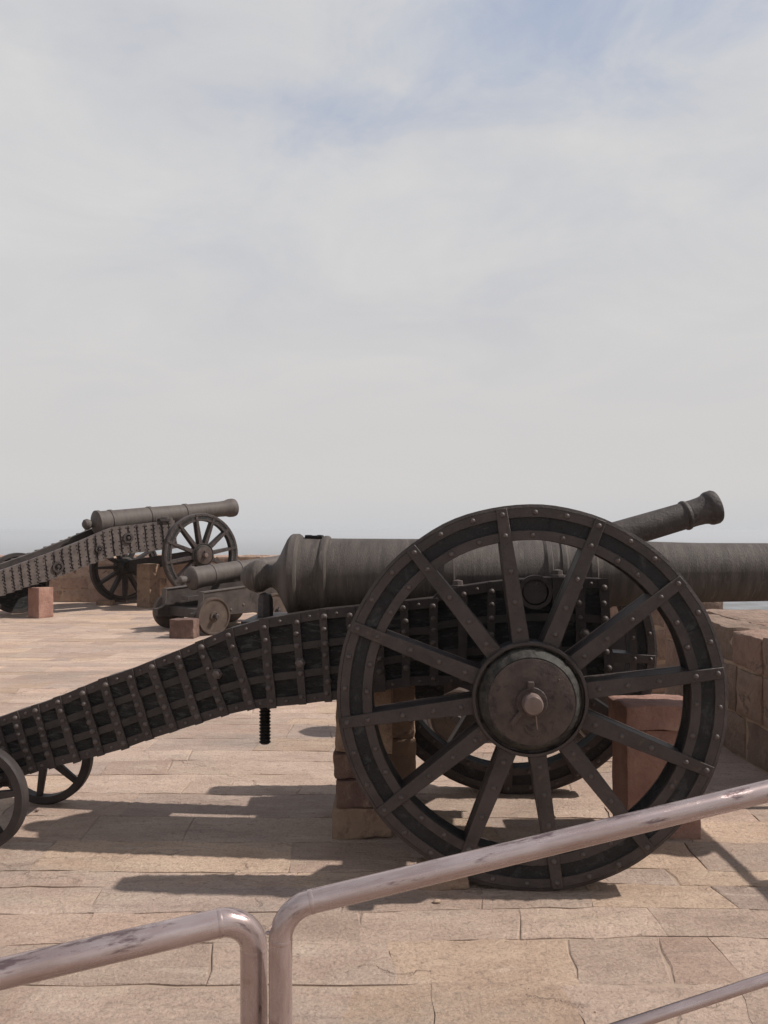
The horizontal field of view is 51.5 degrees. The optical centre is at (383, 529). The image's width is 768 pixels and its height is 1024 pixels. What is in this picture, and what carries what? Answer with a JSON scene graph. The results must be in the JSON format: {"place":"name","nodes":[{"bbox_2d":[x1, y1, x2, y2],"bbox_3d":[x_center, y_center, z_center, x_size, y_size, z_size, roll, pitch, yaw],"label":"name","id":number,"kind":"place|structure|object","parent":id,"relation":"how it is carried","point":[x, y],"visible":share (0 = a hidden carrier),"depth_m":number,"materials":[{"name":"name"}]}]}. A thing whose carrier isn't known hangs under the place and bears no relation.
{"place":"outdoors","nodes":[
{"label":"outdoors","id":0,"kind":"place"},
{"bbox_2d":[0,602,767,1023],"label":"pavement","id":1,"kind":"structure","parent":0,"point":[138,856],"depth_m":3.38,"materials":[{"name":"stone"}]},
{"bbox_2d":[28,586,52,617],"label":"stone block","id":2,"kind":"structure","parent":1,"relation":"on","point":[40,602],"depth_m":13.94,"materials":[{"name":"red stone"}]},
{"bbox_2d":[96,599,115,604],"bbox_3d":[-5.711,1.488,16.351,0.349,0.112,0.209,0,0,0],"label":"wheel chock","id":3,"kind":"object","parent":1,"relation":"on","point":[105,602],"visible":1,"depth_m":16.25,"materials":[{"name":"brown wood"}]},
{"bbox_2d":[0,499,238,612],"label":"field cannon","id":4,"kind":"object","parent":1,"relation":"on","point":[120,534],"visible":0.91,"depth_m":15.34,"materials":[{"name":"metal"}]},
{"bbox_2d":[0,907,267,1023],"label":"handrail","id":5,"kind":"object","parent":1,"relation":"on","point":[244,929],"visible":0.99,"depth_m":1.48,"materials":[{"name":"metal"}]},
{"bbox_2d":[0,554,277,601],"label":"rampart wall","id":6,"kind":"structure","parent":1,"relation":"on","point":[76,586],"depth_m":17.00,"materials":[{"name":"stone"}]},
{"bbox_2d":[137,564,159,607],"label":"stone block","id":7,"kind":"structure","parent":1,"relation":"on","point":[148,585],"depth_m":15.82,"materials":[{"name":"beige stone"}]},
{"bbox_2d":[170,618,199,638],"bbox_3d":[-2.854,1.405,11.400,0.371,0.281,0.250,0,0,8],"label":"stone block","id":8,"kind":"object","parent":1,"relation":"on","point":[184,628],"depth_m":11.29,"materials":[{"name":"red stone"}]},
{"bbox_2d":[152,555,286,634],"bbox_3d":[-2.330,0.951,12.753,1.446,1.179,2.355,0,0,44],"label":"truck cannon","id":9,"kind":"object","parent":1,"relation":"on","point":[216,598],"visible":0.65,"depth_m":12.21,"materials":[{"name":"metal"}]},
{"bbox_2d":[332,794,391,838],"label":"stone block","id":10,"kind":"structure","parent":1,"relation":"on","point":[361,822],"depth_m":3.96,"materials":[{"name":"beige stone"}]},
{"bbox_2d":[335,778,371,807],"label":"stone block","id":11,"kind":"structure","parent":10,"relation":"on","point":[349,792],"depth_m":3.96,"materials":[{"name":"red stone"}]},
{"bbox_2d":[333,752,391,778],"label":"stone block","id":12,"kind":"structure","parent":11,"relation":"on","point":[341,767],"depth_m":3.96,"materials":[{"name":"red stone"}]},
{"bbox_2d":[334,689,392,753],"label":"stone block","id":13,"kind":"structure","parent":12,"relation":"on","point":[384,698],"depth_m":3.96,"materials":[{"name":"beige stone"}]},
{"bbox_2d":[0,504,767,890],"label":"field cannon","id":14,"kind":"object","parent":1,"relation":"on","point":[504,612],"visible":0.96,"depth_m":3.49,"materials":[{"name":"black metal"}]},
{"bbox_2d":[433,898,440,902],"bbox_3d":[0.219,1.530,3.288,0.032,0.016,0.022,0,0,0],"label":"pebble","id":15,"kind":"object","parent":1,"relation":"on","point":[437,900],"visible":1,"depth_m":3.28,"materials":[{"name":"beige stone"}]},
{"bbox_2d":[417,857,468,890],"bbox_3d":[0.255,1.495,3.469,0.225,0.099,0.139,0,0,0],"label":"wheel chock","id":16,"kind":"object","parent":1,"relation":"on","point":[459,884],"visible":0.27,"depth_m":3.40,"materials":[{"name":"beige stone"}]},
{"bbox_2d":[265,779,767,1023],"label":"handrail","id":17,"kind":"object","parent":1,"relation":"on","point":[293,911],"visible":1,"depth_m":1.56,"materials":[{"name":"metal"}]},
{"bbox_2d":[427,490,724,741],"bbox_3d":[1.403,0.617,6.124,2.394,1.845,1.026,0,0,-1],"label":"truck cannon","id":18,"kind":"object","parent":1,"relation":"on","point":[706,507],"visible":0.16,"depth_m":6.04,"materials":[{"name":"metal"}]},
{"bbox_2d":[612,728,700,839],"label":"stone block","id":19,"kind":"structure","parent":1,"relation":"on","point":[635,773],"depth_m":3.96,"materials":[{"name":"red stone"}]},
{"bbox_2d":[608,693,682,729],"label":"stone block","id":20,"kind":"structure","parent":19,"relation":"on","point":[648,711],"depth_m":3.94,"materials":[{"name":"red stone"}]},
{"bbox_2d":[610,602,722,693],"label":"parapet wall","id":21,"kind":"structure","parent":1,"relation":"on","point":[659,625],"depth_m":7.49,"materials":[{"name":"stone"}]},
{"bbox_2d":[665,609,767,774],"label":"parapet wall","id":22,"kind":"structure","parent":1,"relation":"on","point":[742,635],"depth_m":5.36,"materials":[{"name":"stone"}]},
{"bbox_2d":[0,533,767,1023],"bbox_3d":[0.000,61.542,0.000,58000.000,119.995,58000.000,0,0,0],"label":"terrain","id":23,"kind":"structure","parent":0,"point":[248,543],"depth_m":7744.28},
{"bbox_2d":[0,0,767,532],"label":"sky","id":24,"kind":"structure","parent":0,"point":[313,266],"materials":[{"name":"white"}]},
{"bbox_2d":[392,735,415,779],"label":"stone block","id":25,"kind":"structure","parent":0,"point":[403,758],"depth_m":4.41,"materials":[{"name":"beige stone"}]},
{"bbox_2d":[391,686,415,737],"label":"stone block","id":26,"kind":"structure","parent":25,"relation":"on","point":[403,729],"depth_m":4.41,"materials":[{"name":"beige stone"}]}
]}

